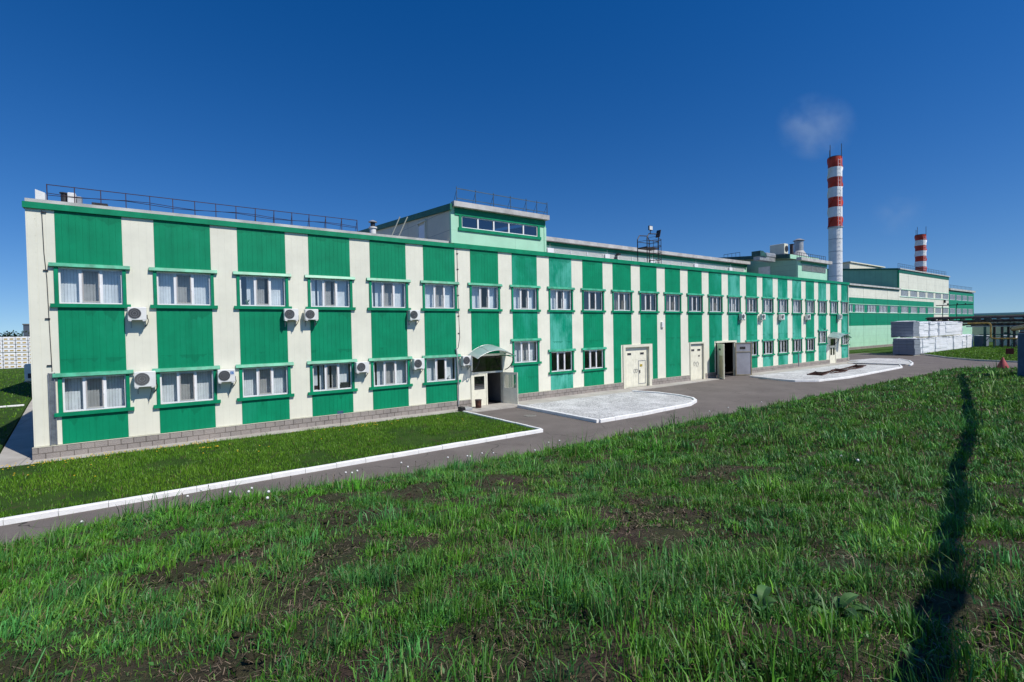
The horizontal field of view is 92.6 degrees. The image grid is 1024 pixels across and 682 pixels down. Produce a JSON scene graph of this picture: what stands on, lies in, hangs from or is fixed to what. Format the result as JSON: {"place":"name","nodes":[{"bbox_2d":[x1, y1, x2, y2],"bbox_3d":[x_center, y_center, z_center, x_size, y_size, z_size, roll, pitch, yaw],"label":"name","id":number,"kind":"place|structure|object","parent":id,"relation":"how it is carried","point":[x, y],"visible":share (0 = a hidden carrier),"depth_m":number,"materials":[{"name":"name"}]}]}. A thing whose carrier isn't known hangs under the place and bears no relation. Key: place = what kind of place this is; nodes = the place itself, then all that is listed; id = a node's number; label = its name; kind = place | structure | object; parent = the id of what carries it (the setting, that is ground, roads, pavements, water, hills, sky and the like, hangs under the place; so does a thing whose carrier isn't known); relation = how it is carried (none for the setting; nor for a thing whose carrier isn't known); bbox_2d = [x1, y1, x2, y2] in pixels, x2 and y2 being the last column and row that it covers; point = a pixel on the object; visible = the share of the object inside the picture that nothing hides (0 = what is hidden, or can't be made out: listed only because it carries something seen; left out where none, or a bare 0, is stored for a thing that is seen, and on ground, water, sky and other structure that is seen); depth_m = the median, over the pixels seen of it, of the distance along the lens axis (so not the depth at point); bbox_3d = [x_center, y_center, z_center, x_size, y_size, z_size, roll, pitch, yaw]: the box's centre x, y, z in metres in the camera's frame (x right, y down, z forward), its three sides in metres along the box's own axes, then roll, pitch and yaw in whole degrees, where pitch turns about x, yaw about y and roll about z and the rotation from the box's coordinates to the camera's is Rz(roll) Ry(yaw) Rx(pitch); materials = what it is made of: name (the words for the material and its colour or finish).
{"place":"outdoors","nodes":[
{"label":"outdoors","id":0,"kind":"place"},
{"bbox_2d":[0,368,31,452],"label":"back lawn","id":1,"kind":"structure","parent":0,"point":[6,421],"depth_m":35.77,"materials":[{"name":"green plant"}]},
{"bbox_2d":[3,353,16,368],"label":"printed pack stack","id":2,"kind":"object","parent":1,"relation":"on","point":[9,360],"visible":0.93,"depth_m":75.87,"materials":[{"name":"white plastic"}]},
{"bbox_2d":[2,337,15,352],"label":"printed pack stack","id":3,"kind":"object","parent":2,"relation":"on","point":[9,344],"visible":0.91,"depth_m":75.83,"materials":[{"name":"white plastic"}]},
{"bbox_2d":[16,352,29,367],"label":"printed pack stack","id":4,"kind":"object","parent":1,"relation":"on","point":[22,360],"visible":0.86,"depth_m":76.70,"materials":[{"name":"white plastic"}]},
{"bbox_2d":[15,337,28,351],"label":"printed pack stack","id":5,"kind":"object","parent":4,"relation":"on","point":[19,341],"visible":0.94,"depth_m":76.68,"materials":[{"name":"white plastic"}]},
{"bbox_2d":[0,400,33,467],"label":"path","id":6,"kind":"structure","parent":0,"point":[17,449],"depth_m":20.85,"materials":[{"name":"concrete"}]},
{"bbox_2d":[0,411,534,517],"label":"lawn","id":7,"kind":"structure","parent":0,"point":[95,493],"depth_m":17.09,"materials":[{"name":"green plant"}]},
{"bbox_2d":[31,389,631,463],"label":"pavement","id":8,"kind":"structure","parent":0,"point":[550,399],"depth_m":24.67,"materials":[{"name":"grey concrete"}]},
{"bbox_2d":[0,344,892,453],"bbox_3d":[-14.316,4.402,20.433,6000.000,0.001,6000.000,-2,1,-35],"label":"ground","id":9,"kind":"structure","parent":0,"point":[886,351],"depth_m":80.86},
{"bbox_2d":[0,429,542,525],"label":"kerb","id":10,"kind":"structure","parent":9,"relation":"on","point":[55,512],"depth_m":14.80,"materials":[{"name":"white paint"}]},
{"bbox_2d":[22,184,851,460],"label":"striped factory office","id":11,"kind":"structure","parent":9,"relation":"on","point":[212,295],"depth_m":24.46,"materials":[{"name":"green paint"}]},
{"bbox_2d":[24,364,31,383],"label":"air conditioner","id":12,"kind":"object","parent":11,"relation":"attached to","point":[27,371],"visible":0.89,"depth_m":18.83,"materials":[{"name":"white metal"}]},
{"bbox_2d":[59,192,82,203],"bbox_3d":[-17.785,-5.503,19.738,0.690,0.940,0.400,-2,1,-35],"label":"roof fan","id":13,"kind":"object","parent":11,"relation":"on","point":[66,198],"visible":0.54,"depth_m":19.59},
{"bbox_2d":[48,262,130,307],"bbox_3d":[-16.366,-2.134,19.063,2.395,1.680,0.487,-2,1,-35],"label":"window","id":14,"kind":"structure","parent":11,"relation":"in","point":[104,278],"depth_m":19.10,"materials":[{"name":"white plastic"}]},
{"bbox_2d":[52,370,134,416],"bbox_3d":[-16.290,2.002,19.149,2.395,1.635,0.487,-2,1,-35],"label":"window","id":15,"kind":"structure","parent":11,"relation":"in","point":[118,387],"depth_m":19.17,"materials":[{"name":"white plastic"}]},
{"bbox_2d":[127,307,148,327],"bbox_3d":[-14.988,-0.941,19.630,0.664,0.820,0.434,-2,1,-35],"label":"air conditioner","id":16,"kind":"object","parent":11,"relation":"attached to","point":[137,313],"visible":1,"depth_m":19.48,"materials":[{"name":"white metal"}]},
{"bbox_2d":[134,371,157,400],"bbox_3d":[-14.789,1.884,19.792,0.764,1.322,0.434,-2,1,-35],"label":"air conditioner","id":17,"kind":"object","parent":11,"relation":"attached to","point":[145,379],"visible":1,"depth_m":19.64,"materials":[{"name":"white metal"}]},
{"bbox_2d":[149,267,217,308],"bbox_3d":[-13.918,-2.215,20.796,2.395,1.680,0.486,-2,1,-35],"label":"window","id":18,"kind":"structure","parent":11,"relation":"in","point":[175,281],"depth_m":20.85,"materials":[{"name":"white plastic"}]},
{"bbox_2d":[152,365,220,408],"bbox_3d":[-13.842,1.921,20.882,2.395,1.635,0.487,-2,1,-35],"label":"window","id":19,"kind":"structure","parent":11,"relation":"in","point":[179,375],"depth_m":20.94,"materials":[{"name":"white plastic"}]},
{"bbox_2d":[217,369,235,396],"bbox_3d":[-12.470,1.862,21.433,0.724,1.252,0.434,-2,1,-35],"label":"air conditioner","id":20,"kind":"object","parent":11,"relation":"attached to","point":[225,375],"visible":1,"depth_m":21.27,"materials":[{"name":"white metal"}]},
{"bbox_2d":[233,271,291,308],"bbox_3d":[-11.470,-2.296,22.528,2.395,1.680,0.487,-2,1,-35],"label":"window","id":21,"kind":"structure","parent":11,"relation":"in","point":[255,281],"depth_m":22.60,"materials":[{"name":"white plastic"}]},
{"bbox_2d":[236,362,294,400],"bbox_3d":[-11.394,1.840,22.614,2.395,1.635,0.486,-2,1,-35],"label":"window","id":22,"kind":"structure","parent":11,"relation":"in","point":[281,369],"depth_m":22.67,"materials":[{"name":"white plastic"}]},
{"bbox_2d":[283,309,298,326],"bbox_3d":[-10.329,-1.090,22.927,0.684,0.830,0.434,-2,1,-35],"label":"air conditioner","id":23,"kind":"object","parent":11,"relation":"attached to","point":[290,314],"visible":1,"depth_m":22.75,"materials":[{"name":"white metal"}]},
{"bbox_2d":[304,309,318,325],"bbox_3d":[-9.594,-1.114,23.447,0.664,0.810,0.434,-2,1,-35],"label":"air conditioner","id":24,"kind":"object","parent":11,"relation":"attached to","point":[310,314],"visible":1,"depth_m":23.28,"materials":[{"name":"white metal"}]},
{"bbox_2d":[305,275,355,309],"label":"window","id":25,"kind":"structure","parent":11,"relation":"in","point":[323,282],"depth_m":24.33,"materials":[{"name":"white plastic"}]},
{"bbox_2d":[307,359,357,394],"bbox_3d":[-8.946,1.759,24.346,2.395,1.635,0.487,-2,1,-35],"label":"window","id":26,"kind":"structure","parent":11,"relation":"in","point":[339,374],"depth_m":24.38,"materials":[{"name":"white plastic"}]},
{"bbox_2d":[354,361,368,377],"bbox_3d":[-7.604,1.470,24.876,0.724,0.830,0.434,-2,1,-35],"label":"air conditioner","id":27,"kind":"object","parent":11,"relation":"attached to","point":[360,367],"visible":1,"depth_m":24.68,"materials":[{"name":"white metal"}]},
{"bbox_2d":[366,278,410,310],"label":"window","id":28,"kind":"structure","parent":11,"relation":"in","point":[386,297],"depth_m":26.07,"materials":[{"name":"white plastic"}]},
{"bbox_2d":[368,356,412,389],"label":"window","id":29,"kind":"structure","parent":11,"relation":"in","point":[389,374],"depth_m":26.14,"materials":[{"name":"white plastic"}]},
{"bbox_2d":[408,310,419,324],"bbox_3d":[-5.278,-1.257,26.502,0.664,0.830,0.434,-2,1,-35],"label":"air conditioner","id":30,"kind":"object","parent":11,"relation":"attached to","point":[413,314],"visible":1,"depth_m":26.33,"materials":[{"name":"white metal"}]},
{"bbox_2d":[412,358,424,373],"bbox_3d":[-5.082,1.377,26.660,0.684,0.850,0.434,-2,1,-35],"label":"air conditioner","id":31,"kind":"object","parent":11,"relation":"attached to","point":[418,363],"visible":1,"depth_m":26.49,"materials":[{"name":"white metal"}]},
{"bbox_2d":[420,280,459,310],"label":"window","id":32,"kind":"structure","parent":11,"relation":"in","point":[435,290],"depth_m":27.79,"materials":[{"name":"white plastic"}]},
{"bbox_2d":[422,354,460,384],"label":"window","id":33,"kind":"structure","parent":11,"relation":"in","point":[431,375],"depth_m":27.76,"materials":[{"name":"white plastic"}]},
{"bbox_2d":[358,186,549,251],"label":"stair tower","id":34,"kind":"structure","parent":11,"relation":"on","point":[456,221],"depth_m":29.96,"materials":[{"name":"green paint"}]},
{"bbox_2d":[458,215,540,239],"bbox_3d":[-0.641,-6.902,30.021,6.100,0.860,0.170,-2,1,-35],"label":"window","id":35,"kind":"structure","parent":34,"relation":"in","point":[469,224],"depth_m":29.89,"materials":[{"name":"white plastic"}]},
{"bbox_2d":[461,355,471,369],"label":"air conditioner","id":36,"kind":"object","parent":11,"relation":"attached to","point":[466,360],"visible":1,"depth_m":28.22,"materials":[{"name":"white metal"}]},
{"bbox_2d":[473,373,485,405],"bbox_3d":[-1.951,2.918,29.206,0.930,1.930,0.050,-2,1,-35],"label":"door","id":37,"kind":"structure","parent":11,"relation":"in","point":[479,380],"depth_m":29.21,"materials":[{"name":"beige paint"}]},
{"bbox_2d":[468,283,502,311],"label":"window","id":38,"kind":"structure","parent":11,"relation":"in","point":[475,288],"depth_m":29.46,"materials":[{"name":"white plastic"}]},
{"bbox_2d":[503,372,517,403],"bbox_3d":[-0.087,2.870,29.851,1.020,1.930,0.235,0,1,31],"label":"door","id":39,"kind":"structure","parent":11,"relation":"in","point":[510,379],"depth_m":29.84,"materials":[{"name":"beige paint"}]},
{"bbox_2d":[510,285,540,311],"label":"window","id":40,"kind":"structure","parent":11,"relation":"in","point":[516,293],"depth_m":31.16,"materials":[{"name":"white plastic"}]},
{"bbox_2d":[511,338,541,365],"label":"window","id":41,"kind":"structure","parent":11,"relation":"in","point":[526,348],"depth_m":31.32,"materials":[{"name":"white plastic"}]},
{"bbox_2d":[547,286,574,311],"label":"window","id":42,"kind":"structure","parent":11,"relation":"in","point":[553,291],"depth_m":32.94,"materials":[{"name":"white plastic"}]},
{"bbox_2d":[548,348,575,374],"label":"window","id":43,"kind":"structure","parent":11,"relation":"in","point":[572,350],"depth_m":32.90,"materials":[{"name":"white plastic"}]},
{"bbox_2d":[581,288,605,311],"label":"window","id":44,"kind":"structure","parent":11,"relation":"in","point":[589,290],"depth_m":34.52,"materials":[{"name":"white plastic"}]},
{"bbox_2d":[582,347,606,371],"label":"window","id":45,"kind":"structure","parent":11,"relation":"in","point":[595,349],"depth_m":34.64,"materials":[{"name":"white plastic"}]},
{"bbox_2d":[611,289,633,312],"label":"window","id":46,"kind":"structure","parent":11,"relation":"in","point":[619,297],"depth_m":36.42,"materials":[{"name":"white plastic"}]},
{"bbox_2d":[626,347,635,387],"bbox_3d":[8.899,2.015,37.048,1.343,3.050,0.132,-2,1,-35],"label":"door","id":47,"kind":"structure","parent":11,"relation":"in","point":[630,351],"depth_m":37.09,"materials":[{"name":"beige paint"}]},
{"bbox_2d":[635,347,646,386],"bbox_3d":[9.987,1.979,37.809,1.361,3.050,0.148,-2,1,-35],"label":"door","id":48,"kind":"structure","parent":11,"relation":"in","point":[640,352],"depth_m":37.79,"materials":[{"name":"beige paint"}]},
{"bbox_2d":[546,236,749,271],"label":"long hall","id":49,"kind":"structure","parent":11,"relation":"on","point":[575,247],"depth_m":44.28,"materials":[{"name":"white paint"}]},
{"bbox_2d":[638,291,659,312],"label":"window","id":50,"kind":"structure","parent":11,"relation":"in","point":[645,293],"depth_m":38.08,"materials":[{"name":"white plastic"}]},
{"bbox_2d":[637,225,661,263],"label":"floodlight ladder","id":51,"kind":"object","parent":11,"relation":"on","point":[657,233],"visible":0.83,"depth_m":41.37,"materials":[{"name":"grey metal"}]},
{"bbox_2d":[664,292,682,312],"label":"window","id":52,"kind":"structure","parent":11,"relation":"in","point":[671,303],"depth_m":39.94,"materials":[{"name":"white plastic"}]},
{"bbox_2d":[691,344,695,379],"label":"door","id":53,"kind":"structure","parent":11,"relation":"in","point":[693,346],"depth_m":41.57,"materials":[{"name":"beige paint"}]},
{"bbox_2d":[686,293,704,312],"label":"window","id":54,"kind":"structure","parent":11,"relation":"in","point":[688,294],"depth_m":41.45,"materials":[{"name":"white plastic"}]},
{"bbox_2d":[696,344,701,379],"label":"door","id":55,"kind":"structure","parent":11,"relation":"in","point":[698,346],"depth_m":42.00,"materials":[{"name":"beige paint"}]},
{"bbox_2d":[708,294,723,313],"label":"window","id":56,"kind":"structure","parent":11,"relation":"in","point":[714,299],"depth_m":43.39,"materials":[{"name":"white plastic"}]},
{"bbox_2d":[717,344,724,378],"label":"door","id":57,"kind":"structure","parent":11,"relation":"in","point":[720,347],"depth_m":42.44,"materials":[{"name":"beige paint"}]},
{"bbox_2d":[727,295,741,313],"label":"window","id":58,"kind":"structure","parent":11,"relation":"in","point":[733,297],"depth_m":45.13,"materials":[{"name":"white plastic"}]},
{"bbox_2d":[735,342,751,375],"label":"garage door","id":59,"kind":"structure","parent":11,"relation":"in","point":[743,350],"depth_m":44.80,"materials":[{"name":"beige metal"}]},
{"bbox_2d":[745,296,758,313],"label":"window","id":60,"kind":"structure","parent":11,"relation":"in","point":[749,299],"depth_m":46.85,"materials":[{"name":"white plastic"}]},
{"bbox_2d":[762,297,774,313],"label":"window","id":61,"kind":"structure","parent":11,"relation":"in","point":[767,299],"depth_m":48.58,"materials":[{"name":"white plastic"}]},
{"bbox_2d":[762,339,774,355],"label":"window","id":62,"kind":"structure","parent":11,"relation":"in","point":[763,340],"depth_m":48.40,"materials":[{"name":"white plastic"}]},
{"bbox_2d":[721,252,831,279],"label":"ventilation house","id":63,"kind":"structure","parent":11,"relation":"on","point":[799,265],"depth_m":53.87,"materials":[{"name":"green paint"}]},
{"bbox_2d":[752,250,775,262],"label":"rooftop unit","id":64,"kind":"object","parent":63,"relation":"attached to","point":[761,256],"visible":1,"depth_m":52.06,"materials":[{"name":"grey metal"}]},
{"bbox_2d":[770,243,793,254],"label":"rooftop unit","id":65,"kind":"object","parent":63,"relation":"on","point":[776,249],"visible":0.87,"depth_m":54.67,"materials":[{"name":"beige paint"}]},
{"bbox_2d":[793,238,807,255],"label":"exhaust stack","id":66,"kind":"object","parent":63,"relation":"on","point":[799,245],"visible":0.82,"depth_m":56.24,"materials":[{"name":"grey metal"}]},
{"bbox_2d":[777,297,789,313],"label":"window","id":67,"kind":"structure","parent":11,"relation":"in","point":[781,299],"depth_m":50.31,"materials":[{"name":"white plastic"}]},
{"bbox_2d":[777,338,789,354],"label":"window","id":68,"kind":"structure","parent":11,"relation":"in","point":[781,339],"depth_m":50.27,"materials":[{"name":"white plastic"}]},
{"bbox_2d":[791,298,802,313],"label":"window","id":69,"kind":"structure","parent":11,"relation":"in","point":[794,300],"depth_m":52.07,"materials":[{"name":"white plastic"}]},
{"bbox_2d":[792,337,803,353],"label":"window","id":70,"kind":"structure","parent":11,"relation":"in","point":[801,338],"depth_m":51.97,"materials":[{"name":"white plastic"}]},
{"bbox_2d":[829,300,838,314],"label":"window","id":71,"kind":"structure","parent":11,"relation":"in","point":[832,302],"depth_m":57.08,"materials":[{"name":"white plastic"}]},
{"bbox_2d":[463,411,541,428],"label":"kerb","id":72,"kind":"structure","parent":9,"relation":"on","point":[520,424],"depth_m":23.79,"materials":[{"name":"white paint"}]},
{"bbox_2d":[517,405,598,422],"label":"kerb","id":73,"kind":"structure","parent":9,"relation":"on","point":[560,414],"depth_m":25.66,"materials":[{"name":"white paint"}]},
{"bbox_2d":[827,143,842,281],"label":"chimney","id":74,"kind":"object","parent":9,"relation":"on","point":[835,208],"visible":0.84,"depth_m":75.14,"materials":[{"name":"white paint"}]},
{"bbox_2d":[849,346,892,352],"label":"hall verge","id":75,"kind":"structure","parent":9,"relation":"on","point":[869,349],"depth_m":86.12,"materials":[{"name":"green plant"}]},
{"bbox_2d":[827,261,949,349],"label":"hall","id":76,"kind":"structure","parent":9,"relation":"on","point":[881,298],"depth_m":100.87,"materials":[{"name":"green paint"}]},
{"bbox_2d":[914,227,926,271],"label":"chimney","id":77,"kind":"object","parent":9,"relation":"on","point":[920,250],"visible":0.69,"depth_m":117.59,"materials":[{"name":"white paint"}]},
{"bbox_2d":[949,285,975,333],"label":"extension","id":78,"kind":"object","parent":9,"relation":"on","point":[959,296],"visible":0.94,"depth_m":126.27,"materials":[{"name":"green paint"}]},
{"bbox_2d":[974,312,1023,319],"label":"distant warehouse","id":79,"kind":"structure","parent":9,"relation":"on","point":[994,314],"depth_m":182.49,"materials":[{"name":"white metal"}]},
{"bbox_2d":[0,353,1017,545],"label":"road","id":80,"kind":"structure","parent":0,"point":[732,393],"depth_m":23.18,"materials":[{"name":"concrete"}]},
{"bbox_2d":[525,391,691,418],"bbox_3d":[6.473,3.754,29.142,10.180,0.150,6.300,-2,1,-35],"label":"concrete pad","id":81,"kind":"object","parent":80,"relation":"on","point":[609,405],"visible":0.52,"depth_m":28.69,"materials":[{"name":"grey concrete"}]},
{"bbox_2d":[599,390,696,422],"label":"kerb","id":82,"kind":"structure","parent":81,"relation":"on","point":[653,411],"depth_m":26.18,"materials":[{"name":"white paint"}]},
{"bbox_2d":[755,364,899,379],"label":"concrete pad","id":83,"kind":"object","parent":80,"relation":"on","point":[801,374],"visible":0.81,"depth_m":45.33,"materials":[{"name":"grey concrete"}]},
{"bbox_2d":[750,364,902,381],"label":"kerb","id":84,"kind":"structure","parent":83,"relation":"on","point":[838,378],"depth_m":40.99,"materials":[{"name":"white paint"}]},
{"bbox_2d":[847,358,910,364],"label":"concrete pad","id":85,"kind":"object","parent":80,"relation":"on","point":[887,361],"visible":0.83,"depth_m":57.22,"materials":[{"name":"grey concrete"}]},
{"bbox_2d":[893,338,920,355],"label":"wrapped pack stack","id":86,"kind":"object","parent":80,"relation":"on","point":[906,346],"visible":1,"depth_m":69.09,"materials":[{"name":"white plastic"}]},
{"bbox_2d":[891,321,918,337],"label":"wrapped pack stack","id":87,"kind":"object","parent":86,"relation":"on","point":[905,329],"visible":1,"depth_m":70.29,"materials":[{"name":"white plastic"}]},
{"bbox_2d":[0,360,1023,681],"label":"bank terrain","id":88,"kind":"structure","parent":0,"point":[586,666],"depth_m":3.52,"materials":[{"name":"green plant"}]},
{"bbox_2d":[0,452,1022,681],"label":"soil clods","id":89,"kind":"object","parent":88,"relation":"on","point":[250,657],"visible":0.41,"depth_m":4.32,"materials":[{"name":"brown soil"}]},
{"bbox_2d":[0,448,1023,681],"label":"dry straw","id":90,"kind":"object","parent":88,"relation":"on","point":[517,582],"visible":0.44,"depth_m":3.84,"materials":[{"name":"beige plant"}]},
{"bbox_2d":[9,445,1022,681],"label":"ground weeds","id":91,"kind":"object","parent":88,"relation":"on","point":[743,662],"visible":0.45,"depth_m":4.21,"materials":[{"name":"green plant"}]},
{"bbox_2d":[750,584,775,620],"bbox_3d":[1.447,1.512,2.811,0.141,0.094,0.344,-1,1,23],"label":"burdock","id":92,"kind":"object","parent":88,"relation":"on","point":[764,589],"visible":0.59,"depth_m":2.86,"materials":[{"name":"green plant"}]},
{"bbox_2d":[806,592,874,623],"bbox_3d":[1.814,1.473,2.698,0.306,0.115,0.289,0,2,38],"label":"burdock","id":93,"kind":"object","parent":88,"relation":"on","point":[845,602],"visible":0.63,"depth_m":2.71,"materials":[{"name":"green plant"}]},
{"bbox_2d":[1017,332,1023,375],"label":"blue steel pier","id":94,"kind":"structure","parent":88,"relation":"on","point":[1020,371],"depth_m":36.69,"materials":[{"name":"blue metal"}]},
{"bbox_2d":[0,0,1023,336],"label":"sky","id":95,"kind":"structure","parent":0,"point":[712,126],"materials":[{"name":"blue"}]},
{"bbox_2d":[626,378,721,389],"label":"pavement","id":96,"kind":"structure","parent":0,"point":[667,384],"depth_m":38.57,"materials":[{"name":"concrete"}]},
{"bbox_2d":[741,361,854,375],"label":"pavement","id":97,"kind":"structure","parent":0,"point":[791,369],"depth_m":50.61,"materials":[{"name":"concrete"}]},
{"bbox_2d":[923,342,1017,360],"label":"lawn","id":98,"kind":"structure","parent":0,"point":[990,343],"depth_m":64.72,"materials":[{"name":"green plant"}]},
{"bbox_2d":[920,353,1017,362],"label":"kerb","id":99,"kind":"structure","parent":98,"relation":"on","point":[966,359],"depth_m":59.12,"materials":[{"name":"grey concrete"}]},
{"bbox_2d":[925,315,1023,346],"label":"pipe rack","id":100,"kind":"object","parent":98,"relation":"on","point":[1011,320],"visible":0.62,"depth_m":86.43,"materials":[{"name":"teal metal"}]},
{"bbox_2d":[974,335,989,346],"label":"storage container","id":101,"kind":"object","parent":98,"relation":"on","point":[978,340],"visible":0.71,"depth_m":88.61,"materials":[{"name":"metal"}]},
{"bbox_2d":[967,322,1017,347],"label":"gas pipe","id":102,"kind":"object","parent":98,"relation":"on","point":[991,333],"visible":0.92,"depth_m":81.26,"materials":[{"name":"metal"}]},
{"bbox_2d":[971,325,1019,341],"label":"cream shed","id":103,"kind":"structure","parent":98,"relation":"on","point":[977,330],"depth_m":109.15,"materials":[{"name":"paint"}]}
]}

